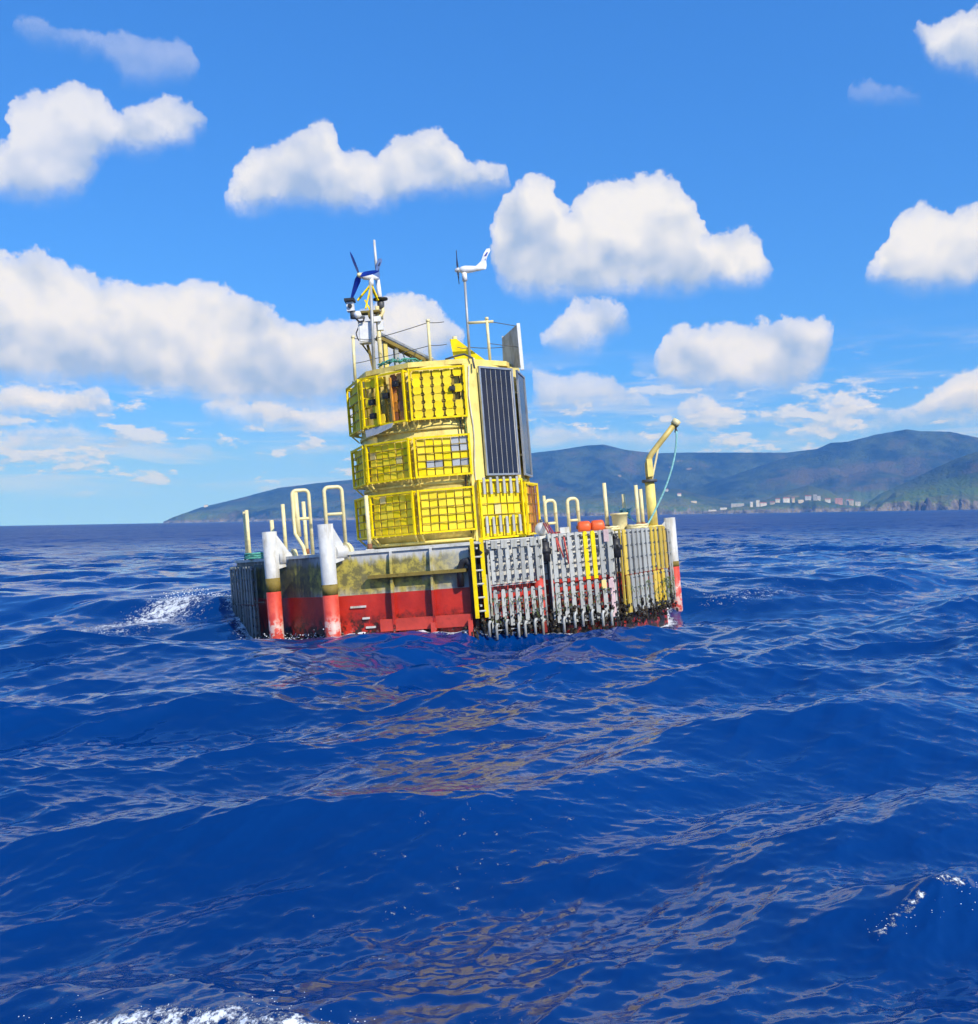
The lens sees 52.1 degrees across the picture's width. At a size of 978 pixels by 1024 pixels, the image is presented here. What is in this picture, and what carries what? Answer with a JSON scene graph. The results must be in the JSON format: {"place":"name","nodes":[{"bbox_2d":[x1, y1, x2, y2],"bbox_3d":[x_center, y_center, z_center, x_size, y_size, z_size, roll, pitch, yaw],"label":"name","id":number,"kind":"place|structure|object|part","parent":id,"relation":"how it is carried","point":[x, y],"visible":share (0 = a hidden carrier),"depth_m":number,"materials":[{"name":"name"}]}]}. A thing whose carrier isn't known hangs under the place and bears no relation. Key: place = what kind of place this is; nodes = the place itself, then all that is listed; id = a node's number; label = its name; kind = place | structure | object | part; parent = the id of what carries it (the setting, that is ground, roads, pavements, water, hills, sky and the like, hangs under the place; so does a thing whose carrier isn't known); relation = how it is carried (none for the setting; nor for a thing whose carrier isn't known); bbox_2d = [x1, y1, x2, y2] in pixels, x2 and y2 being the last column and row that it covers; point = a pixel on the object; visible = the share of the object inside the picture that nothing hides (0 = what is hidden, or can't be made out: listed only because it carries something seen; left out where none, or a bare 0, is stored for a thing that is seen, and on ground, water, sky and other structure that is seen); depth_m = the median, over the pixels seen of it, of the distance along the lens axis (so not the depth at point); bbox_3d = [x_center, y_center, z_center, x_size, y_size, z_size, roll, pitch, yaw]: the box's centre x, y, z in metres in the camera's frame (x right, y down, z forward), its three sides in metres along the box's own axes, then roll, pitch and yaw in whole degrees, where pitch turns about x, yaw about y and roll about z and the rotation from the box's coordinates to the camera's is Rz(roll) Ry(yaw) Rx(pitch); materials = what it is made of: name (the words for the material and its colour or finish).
{"place":"outdoors","nodes":[
{"label":"outdoors","id":0,"kind":"place"},
{"bbox_2d":[450,336,483,359],"bbox_3d":[-0.351,-3.024,18.998,0.740,0.674,0.300,-5,-2,0],"label":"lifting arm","id":1,"kind":"object","parent":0,"point":[455,342],"visible":0.48,"depth_m":18.91},
{"bbox_2d":[0,510,977,1023],"bbox_3d":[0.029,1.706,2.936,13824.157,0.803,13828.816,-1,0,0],"label":"sea","id":2,"kind":"structure","parent":0,"point":[742,788],"depth_m":6.14,"materials":[{"name":"liquid"}]},
{"bbox_2d":[235,517,682,639],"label":"floating platform","id":3,"kind":"structure","parent":2,"relation":"on","point":[336,586],"depth_m":15.18,"materials":[{"name":"red paint"}]},
{"bbox_2d":[243,512,247,559],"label":"deck post","id":4,"kind":"object","parent":3,"relation":"on","point":[245,537],"visible":0.36,"depth_m":18.68,"materials":[{"name":"grey metal"}]},
{"bbox_2d":[245,510,250,559],"bbox_3d":[-4.479,0.423,18.590,0.130,0.920,0.130,-5,-2,0],"label":"deck post","id":5,"kind":"object","parent":3,"relation":"on","point":[247,532],"visible":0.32,"depth_m":18.57,"materials":[{"name":"beige metal"}]},
{"bbox_2d":[230,565,266,638],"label":"specimen rack","id":6,"kind":"object","parent":3,"relation":"attached to","point":[243,578],"visible":0.9,"depth_m":17.17,"materials":[{"name":"metal"}]},
{"bbox_2d":[244,552,263,559],"bbox_3d":[-4.039,0.759,17.300,0.417,0.121,0.413,-5,-2,0],"label":"rope coil","id":7,"kind":"object","parent":3,"relation":"on","point":[256,555],"visible":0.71,"depth_m":17.13,"materials":[{"name":"teal fabric"}]},
{"bbox_2d":[270,520,273,531],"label":"deck post","id":8,"kind":"object","parent":3,"relation":"on","point":[271,525],"visible":0.14,"depth_m":16.79,"materials":[{"name":"beige metal"}]},
{"bbox_2d":[281,504,287,548],"bbox_3d":[-3.623,0.325,17.711,0.130,0.930,0.130,-5,-2,0],"label":"deck post","id":9,"kind":"object","parent":3,"relation":"on","point":[284,525],"visible":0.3,"depth_m":17.69,"materials":[{"name":"beige metal"}]},
{"bbox_2d":[290,488,314,554],"bbox_3d":[-2.929,0.325,16.081,0.464,1.422,0.329,-1,0,44],"label":"handrail hoop","id":10,"kind":"object","parent":3,"relation":"on","point":[296,519],"visible":1,"depth_m":16.11,"materials":[{"name":"beige metal"}]},
{"bbox_2d":[301,501,310,554],"bbox_3d":[-3.166,0.280,17.211,0.130,0.920,0.130,-5,-2,0],"label":"deck post","id":11,"kind":"object","parent":3,"relation":"on","point":[305,528],"visible":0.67,"depth_m":17.18,"materials":[{"name":"beige metal"}]},
{"bbox_2d":[322,485,346,541],"bbox_3d":[-2.394,0.109,15.544,0.385,1.060,0.104,-1,0,-21],"label":"handrail hoop","id":12,"kind":"object","parent":3,"relation":"on","point":[326,514],"visible":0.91,"depth_m":15.56,"materials":[{"name":"beige metal"}]},
{"bbox_2d":[364,495,373,549],"bbox_3d":[-2.060,0.180,17.012,0.130,0.930,0.130,-5,-2,0],"label":"deck post","id":13,"kind":"object","parent":3,"relation":"on","point":[369,544],"visible":0.92,"depth_m":16.98,"materials":[{"name":"beige metal"}]},
{"bbox_2d":[354,359,533,548],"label":"tower","id":14,"kind":"structure","parent":3,"relation":"on","point":[449,426],"depth_m":17.79,"materials":[{"name":"yellow metal"}]},
{"bbox_2d":[351,336,356,382],"bbox_3d":[-2.534,-2.858,18.698,0.120,0.876,0.120,-5,-2,0],"label":"rail post","id":15,"kind":"object","parent":14,"relation":"on","point":[353,357],"visible":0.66,"depth_m":18.68,"materials":[{"name":"beige metal"}]},
{"bbox_2d":[358,344,446,362],"bbox_3d":[-1.635,-2.911,18.398,1.850,0.236,0.133,-1,0,23],"label":"rail wire","id":16,"kind":"object","parent":15,"relation":"attached to","point":[403,352],"visible":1,"depth_m":18.35,"materials":[{"name":"grey metal"}]},
{"bbox_2d":[348,390,361,443],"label":"specimen rack","id":17,"kind":"object","parent":14,"relation":"attached to","point":[352,417],"visible":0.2,"depth_m":19.27,"materials":[{"name":"yellow metal"}]},
{"bbox_2d":[346,379,368,442],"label":"specimen rack","id":18,"kind":"object","parent":14,"relation":"attached to","point":[355,401],"visible":0.96,"depth_m":18.69,"materials":[{"name":"yellow metal"}]},
{"bbox_2d":[353,453,365,495],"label":"specimen rack","id":19,"kind":"object","parent":14,"relation":"attached to","point":[358,477],"visible":0.13,"depth_m":19.24,"materials":[{"name":"yellow metal"}]},
{"bbox_2d":[356,499,366,545],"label":"specimen rack","id":20,"kind":"object","parent":14,"relation":"attached to","point":[358,521],"visible":0.09,"depth_m":19.21,"materials":[{"name":"yellow metal"}]},
{"bbox_2d":[350,445,373,495],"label":"specimen rack","id":21,"kind":"object","parent":14,"relation":"attached to","point":[361,473],"visible":0.96,"depth_m":18.72,"materials":[{"name":"yellow metal"}]},
{"bbox_2d":[356,321,374,366],"bbox_3d":[-2.323,-3.061,18.878,0.335,1.044,0.231,-5,-2,0],"label":"equipment cabinet","id":22,"kind":"object","parent":14,"relation":"on","point":[364,328],"visible":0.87,"depth_m":18.77,"materials":[{"name":"white metal"}]},
{"bbox_3d":[-2.316,-3.388,18.777,0.220,0.340,0.012,-5,-2,0],"label":"door","id":23,"kind":"part","parent":22,"relation":"part of","materials":[{"name":"white metal"}]},
{"bbox_2d":[354,497,377,546],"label":"specimen rack","id":24,"kind":"object","parent":14,"relation":"attached to","point":[362,523],"visible":0.69,"depth_m":18.87,"materials":[{"name":"yellow metal"}]},
{"bbox_2d":[356,282,384,369],"bbox_3d":[-2.214,-3.435,18.804,0.539,1.742,0.285,-5,-2,0],"label":"instrument mast","id":25,"kind":"object","parent":14,"relation":"on","point":[376,315],"visible":0.9,"depth_m":18.71,"materials":[{"name":"metal"}]},
{"bbox_2d":[344,298,364,318],"bbox_3d":[-2.512,-3.798,18.694,0.345,0.375,0.220,-5,-2,0],"label":"camera unit","id":26,"kind":"object","parent":25,"relation":"attached to","point":[350,302],"visible":1,"depth_m":18.65,"materials":[{"name":"white plastic"}]},
{"bbox_2d":[350,252,381,297],"bbox_3d":[-2.175,-4.415,18.544,0.642,0.927,0.755,-1,0,-24],"label":"wind turbine","id":27,"kind":"object","parent":25,"relation":"attached to","point":[371,276],"visible":1,"depth_m":18.65,"materials":[{"name":"blue plastic"}]},
{"bbox_2d":[373,240,382,319],"bbox_3d":[-2.113,-4.425,19.041,0.120,1.531,0.090,-5,-2,0],"label":"antenna","id":28,"kind":"object","parent":25,"relation":"attached to","point":[378,289],"visible":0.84,"depth_m":19.02,"materials":[{"name":"white metal"}]},
{"bbox_2d":[373,297,387,308],"bbox_3d":[-2.051,-3.954,18.928,0.280,0.215,0.280,-5,-2,0],"label":"weather sensor","id":29,"kind":"object","parent":25,"relation":"attached to","point":[380,303],"visible":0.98,"depth_m":18.87,"materials":[{"name":"black plastic"}]},
{"bbox_2d":[359,369,410,436],"bbox_3d":[-1.857,-1.938,17.923,1.004,1.069,0.215,-6,-2,34],"label":"specimen rack","id":30,"kind":"object","parent":14,"relation":"attached to","point":[397,383],"visible":1,"depth_m":17.88,"materials":[{"name":"yellow metal"}]},
{"bbox_2d":[365,423,392,436],"bbox_3d":[-1.988,-1.464,17.913,0.708,0.222,0.075,-1,0,39],"label":"tarpaulin strip","id":31,"kind":"object","parent":30,"relation":"attached to","point":[375,431],"visible":1,"depth_m":17.91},
{"bbox_2d":[365,438,414,491],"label":"specimen rack","id":32,"kind":"object","parent":14,"relation":"attached to","point":[387,452],"visible":1,"depth_m":17.86,"materials":[{"name":"yellow metal"}]},
{"bbox_2d":[368,490,419,545],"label":"specimen rack","id":33,"kind":"object","parent":14,"relation":"attached to","point":[407,517],"visible":1,"depth_m":17.84,"materials":[{"name":"yellow metal"}]},
{"bbox_2d":[377,357,421,367],"bbox_3d":[-1.629,-2.723,18.114,0.828,0.112,0.417,-5,-2,0],"label":"teal net","id":34,"kind":"object","parent":14,"relation":"on","point":[389,361],"visible":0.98,"depth_m":18.05,"materials":[{"name":"teal fabric"}]},
{"bbox_2d":[375,336,428,367],"bbox_3d":[-1.502,-3.055,20.004,1.582,1.028,0.974,-1,0,-11],"label":"panel frame","id":35,"kind":"object","parent":14,"relation":"on","point":[395,347],"visible":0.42,"depth_m":19.50,"materials":[{"name":"beige metal"}]},
{"bbox_2d":[381,333,414,352],"bbox_3d":[-1.885,-3.335,19.926,0.780,0.140,0.985,25,3,-10],"label":"solar panel","id":36,"kind":"object","parent":35,"relation":"attached to","point":[398,342],"visible":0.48,"depth_m":19.48,"materials":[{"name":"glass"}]},
{"bbox_2d":[414,350,435,360],"bbox_3d":[-1.174,-2.996,20.064,0.780,0.140,0.985,25,3,-10],"label":"solar panel","id":37,"kind":"object","parent":35,"relation":"attached to","point":[421,354],"visible":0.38,"depth_m":19.58,"materials":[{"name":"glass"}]},
{"bbox_2d":[426,319,431,360],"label":"rail post","id":38,"kind":"object","parent":14,"relation":"on","point":[429,339],"visible":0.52,"depth_m":18.08,"materials":[{"name":"beige metal"}]},
{"bbox_2d":[354,321,443,339],"bbox_3d":[-1.678,-3.335,18.415,1.835,0.202,0.137,-1,0,23],"label":"rail wire","id":39,"kind":"object","parent":38,"relation":"attached to","point":[399,331],"visible":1,"depth_m":18.40,"materials":[{"name":"grey metal"}]},
{"bbox_2d":[407,365,467,429],"bbox_3d":[-0.896,-2.023,17.653,1.004,1.069,0.202,-5,-2,-2],"label":"specimen rack","id":40,"kind":"object","parent":14,"relation":"attached to","point":[429,397],"visible":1,"depth_m":17.63,"materials":[{"name":"yellow metal"}]},
{"bbox_2d":[413,433,472,486],"bbox_3d":[-0.807,-0.911,17.634,1.004,0.879,0.179,-5,-2,-2],"label":"specimen rack","id":41,"kind":"object","parent":14,"relation":"attached to","point":[423,451],"visible":1,"depth_m":17.60,"materials":[{"name":"yellow metal"}]},
{"bbox_2d":[417,486,476,542],"bbox_3d":[-0.731,0.040,17.607,1.004,0.929,0.179,-5,-2,-2],"label":"specimen rack","id":42,"kind":"object","parent":14,"relation":"attached to","point":[452,515],"visible":1,"depth_m":17.58,"materials":[{"name":"yellow metal"}]},
{"bbox_2d":[445,353,474,368],"bbox_3d":[-0.503,-2.687,17.833,0.558,0.300,0.138,-1,0,13],"label":"roof hose","id":43,"kind":"object","parent":14,"relation":"on","point":[458,355],"visible":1,"depth_m":17.84,"materials":[{"name":"grey rubber"}]},
{"bbox_2d":[455,248,489,358],"bbox_3d":[-0.386,-3.791,18.527,0.690,2.140,0.575,-1,0,-28],"label":"wind turbine","id":44,"kind":"object","parent":14,"relation":"on","point":[480,266],"visible":0.98,"depth_m":18.40,"materials":[{"name":"white metal"}]},
{"bbox_2d":[485,317,490,359],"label":"rail post","id":45,"kind":"object","parent":14,"relation":"on","point":[488,338],"visible":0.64,"depth_m":18.38,"materials":[{"name":"beige metal"}]},
{"bbox_2d":[467,320,493,323],"bbox_3d":[-0.163,-3.495,18.411,0.491,0.060,0.052,-5,-2,0],"label":"cross bar","id":46,"kind":"object","parent":45,"relation":"attached to","point":[479,322],"visible":1,"depth_m":18.39,"materials":[{"name":"beige metal"}]},
{"bbox_2d":[477,366,520,475],"bbox_3d":[0.156,-1.638,18.086,0.835,1.960,0.140,-3,-2,-43],"label":"solar panel","id":47,"kind":"object","parent":14,"relation":"attached to","point":[499,421],"visible":1,"depth_m":18.04,"materials":[{"name":"glass"}]},
{"bbox_2d":[475,476,526,539],"bbox_3d":[0.202,-0.084,17.940,1.004,1.108,0.184,-3,-2,-38],"label":"specimen rack","id":48,"kind":"object","parent":14,"relation":"attached to","point":[492,491],"visible":1,"depth_m":17.89,"materials":[{"name":"yellow metal"}]},
{"bbox_2d":[502,323,523,369],"bbox_3d":[0.452,-3.035,18.682,0.140,0.864,0.802,-1,0,-22],"label":"side panel","id":49,"kind":"object","parent":14,"relation":"on","point":[513,356],"visible":0.83,"depth_m":18.58,"materials":[{"name":"grey metal"}]},
{"bbox_2d":[514,370,532,476],"bbox_3d":[0.623,-1.651,18.959,0.140,1.960,0.875,-5,-2,11],"label":"solar panel","id":50,"kind":"object","parent":14,"relation":"attached to","point":[524,424],"visible":0.95,"depth_m":18.92,"materials":[{"name":"glass"}]},
{"bbox_2d":[518,481,540,534],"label":"specimen rack","id":51,"kind":"object","parent":14,"relation":"attached to","point":[530,492],"visible":0.92,"depth_m":18.69,"materials":[{"name":"yellow metal"}]},
{"bbox_2d":[469,538,490,618],"bbox_3d":[-0.131,0.976,14.750,0.270,1.199,0.188,-1,0,23],"label":"yellow ladder","id":52,"kind":"object","parent":3,"relation":"attached to","point":[484,583],"visible":1,"depth_m":14.73,"materials":[{"name":"metal"}]},
{"bbox_2d":[485,536,546,632],"bbox_3d":[0.400,1.080,14.999,0.876,1.372,0.203,-4,-2,-20],"label":"specimen rack","id":53,"kind":"object","parent":3,"relation":"attached to","point":[493,547],"visible":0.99,"depth_m":14.92,"materials":[{"name":"metal"}]},
{"bbox_2d":[535,519,547,535],"bbox_3d":[0.907,0.271,17.254,0.240,0.290,0.240,-5,-2,0],"label":"white float","id":54,"kind":"object","parent":3,"relation":"on","point":[540,529],"visible":0.86,"depth_m":17.17,"materials":[{"name":"white plastic"}]},
{"bbox_2d":[543,499,558,535],"bbox_3d":[1.085,0.090,17.484,0.276,0.647,0.082,-1,0,-15],"label":"handrail hoop","id":55,"kind":"object","parent":3,"relation":"on","point":[546,501],"visible":0.88,"depth_m":17.48,"materials":[{"name":"beige metal"}]},
{"bbox_2d":[543,522,569,563],"bbox_3d":[1.024,0.482,16.163,0.208,0.626,2.055,-1,0,-5],"label":"red rope","id":56,"kind":"object","parent":3,"relation":"on","point":[556,539],"visible":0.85,"depth_m":15.17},
{"bbox_2d":[559,527,569,532],"bbox_3d":[1.292,0.321,17.102,0.160,0.120,0.140,-5,-2,0],"label":"white box","id":57,"kind":"object","parent":3,"relation":"on","point":[564,529],"visible":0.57,"depth_m":17.03,"materials":[{"name":"white plastic"}]},
{"bbox_2d":[566,497,580,532],"bbox_3d":[1.474,0.058,17.434,0.276,0.647,0.082,-1,0,-15],"label":"handrail hoop","id":58,"kind":"object","parent":3,"relation":"on","point":[569,520],"visible":0.95,"depth_m":17.40,"materials":[{"name":"beige metal"}]},
{"bbox_2d":[546,529,618,625],"bbox_3d":[1.442,0.992,15.365,1.087,1.402,0.223,-4,-2,-20],"label":"specimen rack","id":59,"kind":"object","parent":3,"relation":"attached to","point":[604,535],"visible":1,"depth_m":15.31,"materials":[{"name":"metal"}]},
{"bbox_2d":[576,521,590,531],"bbox_3d":[1.628,0.257,17.203,0.250,0.200,0.200,-5,-2,3],"label":"orange float","id":60,"kind":"object","parent":3,"relation":"on","point":[581,526],"visible":0.91,"depth_m":17.12,"materials":[{"name":"orange plastic"}]},
{"bbox_2d":[591,520,604,530],"bbox_3d":[1.857,0.238,17.202,0.250,0.200,0.200,-4,-2,-3],"label":"orange float","id":61,"kind":"object","parent":3,"relation":"on","point":[596,525],"visible":0.88,"depth_m":17.12,"materials":[{"name":"orange plastic"}]},
{"bbox_2d":[602,483,609,526],"bbox_3d":[2.071,-0.091,17.712,0.130,0.850,0.130,-5,-2,0],"label":"deck post","id":62,"kind":"object","parent":3,"relation":"on","point":[605,504],"visible":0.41,"depth_m":17.69,"materials":[{"name":"beige metal"}]},
{"bbox_2d":[604,525,619,529],"bbox_3d":[2.112,0.282,17.254,0.290,0.086,0.283,-5,-2,0],"label":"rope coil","id":63,"kind":"object","parent":3,"relation":"on","point":[613,527],"visible":0.69,"depth_m":17.14,"materials":[{"name":"beige fabric"}]},
{"bbox_2d":[610,512,627,529],"bbox_3d":[2.303,0.166,17.604,0.316,0.295,0.313,-5,-2,0],"label":"bucket","id":64,"kind":"object","parent":3,"relation":"on","point":[620,519],"visible":0.86,"depth_m":17.48,"materials":[{"name":"beige plastic"}]},
{"bbox_2d":[621,494,627,524],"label":"deck post","id":65,"kind":"object","parent":3,"relation":"on","point":[623,501],"visible":0.32,"depth_m":18.68,"materials":[{"name":"beige metal"}]},
{"bbox_2d":[619,508,636,522],"bbox_3d":[2.663,0.114,18.481,0.246,0.385,0.694,-1,0,-32],"label":"teal rope tangle","id":66,"kind":"object","parent":3,"relation":"on","point":[622,510],"visible":0.47,"depth_m":18.64,"materials":[{"name":"teal fabric"}]},
{"bbox_2d":[634,485,640,523],"bbox_3d":[2.673,-0.095,18.011,0.130,0.780,0.130,-5,-2,0],"label":"deck post","id":67,"kind":"object","parent":3,"relation":"on","point":[637,503],"visible":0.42,"depth_m":17.98,"materials":[{"name":"beige metal"}]},
{"bbox_2d":[626,523,648,528],"bbox_3d":[2.591,0.249,17.455,0.396,0.086,0.385,-5,-2,0],"label":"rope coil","id":68,"kind":"object","parent":3,"relation":"on","point":[635,526],"visible":0.98,"depth_m":17.30,"materials":[{"name":"beige fabric"}]},
{"bbox_2d":[638,489,645,523],"bbox_3d":[2.786,-0.064,18.210,0.130,0.710,0.130,-5,-2,0],"label":"deck post","id":69,"kind":"object","parent":3,"relation":"on","point":[641,507],"visible":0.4,"depth_m":18.18,"materials":[{"name":"beige metal"}]},
{"bbox_2d":[614,526,671,614],"bbox_3d":[2.554,0.935,16.518,0.188,1.362,1.849,-6,-2,32],"label":"specimen rack","id":70,"kind":"object","parent":3,"relation":"attached to","point":[637,545],"visible":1,"depth_m":16.36,"materials":[{"name":"metal"}]},
{"bbox_2d":[642,418,680,527],"bbox_3d":[3.150,-0.716,18.236,0.733,1.999,0.336,-1,0,-10],"label":"davit crane","id":71,"kind":"object","parent":3,"relation":"on","point":[649,481],"visible":0.87,"depth_m":18.17,"materials":[{"name":"beige metal"}]},
{"bbox_2d":[647,431,677,523],"bbox_3d":[3.132,-0.595,18.153,0.643,1.750,0.058,-1,0,-9],"label":"davit rope","id":72,"kind":"object","parent":71,"relation":"hanging from","point":[659,501],"visible":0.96,"depth_m":18.15,"materials":[{"name":"fabric"}]},
{"bbox_2d":[665,529,675,602],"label":"specimen rack","id":73,"kind":"object","parent":3,"relation":"attached to","point":[669,550],"visible":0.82,"depth_m":17.58,"materials":[{"name":"metal"}]},
{"bbox_2d":[18,588,976,1023],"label":"sea spray","id":74,"kind":"object","parent":2,"relation":"on","point":[294,638],"visible":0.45,"depth_m":15.68,"materials":[{"name":"white liquid"}]},
{"bbox_2d":[921,498,934,510],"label":"sea rock","id":75,"kind":"object","parent":2,"relation":"in","point":[927,504],"visible":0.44,"depth_m":2593.39,"materials":[{"name":"stone"}]},
{"bbox_2d":[163,445,814,522],"bbox_3d":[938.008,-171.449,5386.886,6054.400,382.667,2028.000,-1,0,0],"label":"hill","id":76,"kind":"structure","parent":0,"point":[587,470],"depth_m":5050.07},
{"bbox_2d":[0,0,977,525],"label":"sky","id":77,"kind":"structure","parent":0,"point":[752,225],"materials":[{"name":"blue"}]},
{"bbox_2d":[536,489,744,516],"bbox_3d":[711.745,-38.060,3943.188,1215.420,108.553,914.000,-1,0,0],"label":"hill","id":78,"kind":"structure","parent":0,"point":[672,503],"depth_m":3675.06,"materials":[{"name":"plant"}]},
{"bbox_2d":[730,503,743,507],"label":"house","id":79,"kind":"structure","parent":0,"point":[736,504],"depth_m":3432.45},
{"bbox_2d":[704,485,862,513],"bbox_3d":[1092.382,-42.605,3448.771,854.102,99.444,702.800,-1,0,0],"label":"hill","id":80,"kind":"structure","parent":0,"point":[812,505],"depth_m":3206.83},
{"bbox_2d":[783,497,789,502],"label":"house","id":81,"kind":"structure","parent":80,"relation":"on","point":[786,499],"depth_m":3254.85,"materials":[{"name":"tile"}]},
{"bbox_2d":[805,495,810,499],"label":"house","id":82,"kind":"structure","parent":80,"relation":"on","point":[807,497],"depth_m":3255.85,"materials":[{"name":"tile"}]},
{"bbox_2d":[835,498,842,504],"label":"house","id":83,"kind":"structure","parent":80,"relation":"on","point":[839,501],"depth_m":3244.65,"materials":[{"name":"tile"}]},
{"bbox_2d":[685,429,977,505],"bbox_3d":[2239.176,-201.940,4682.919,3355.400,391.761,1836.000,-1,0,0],"label":"hill","id":84,"kind":"structure","parent":0,"point":[865,470],"depth_m":4535.44,"materials":[{"name":"plant"}]},
{"bbox_2d":[859,452,977,510],"bbox_3d":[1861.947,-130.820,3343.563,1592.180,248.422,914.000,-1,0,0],"label":"hill","id":85,"kind":"structure","parent":0,"point":[965,464],"depth_m":3286.64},
{"bbox_2d":[874,472,977,510],"bbox_3d":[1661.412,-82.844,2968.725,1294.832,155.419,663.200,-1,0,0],"label":"hill","id":86,"kind":"structure","parent":0,"point":[959,492],"depth_m":2778.93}
]}

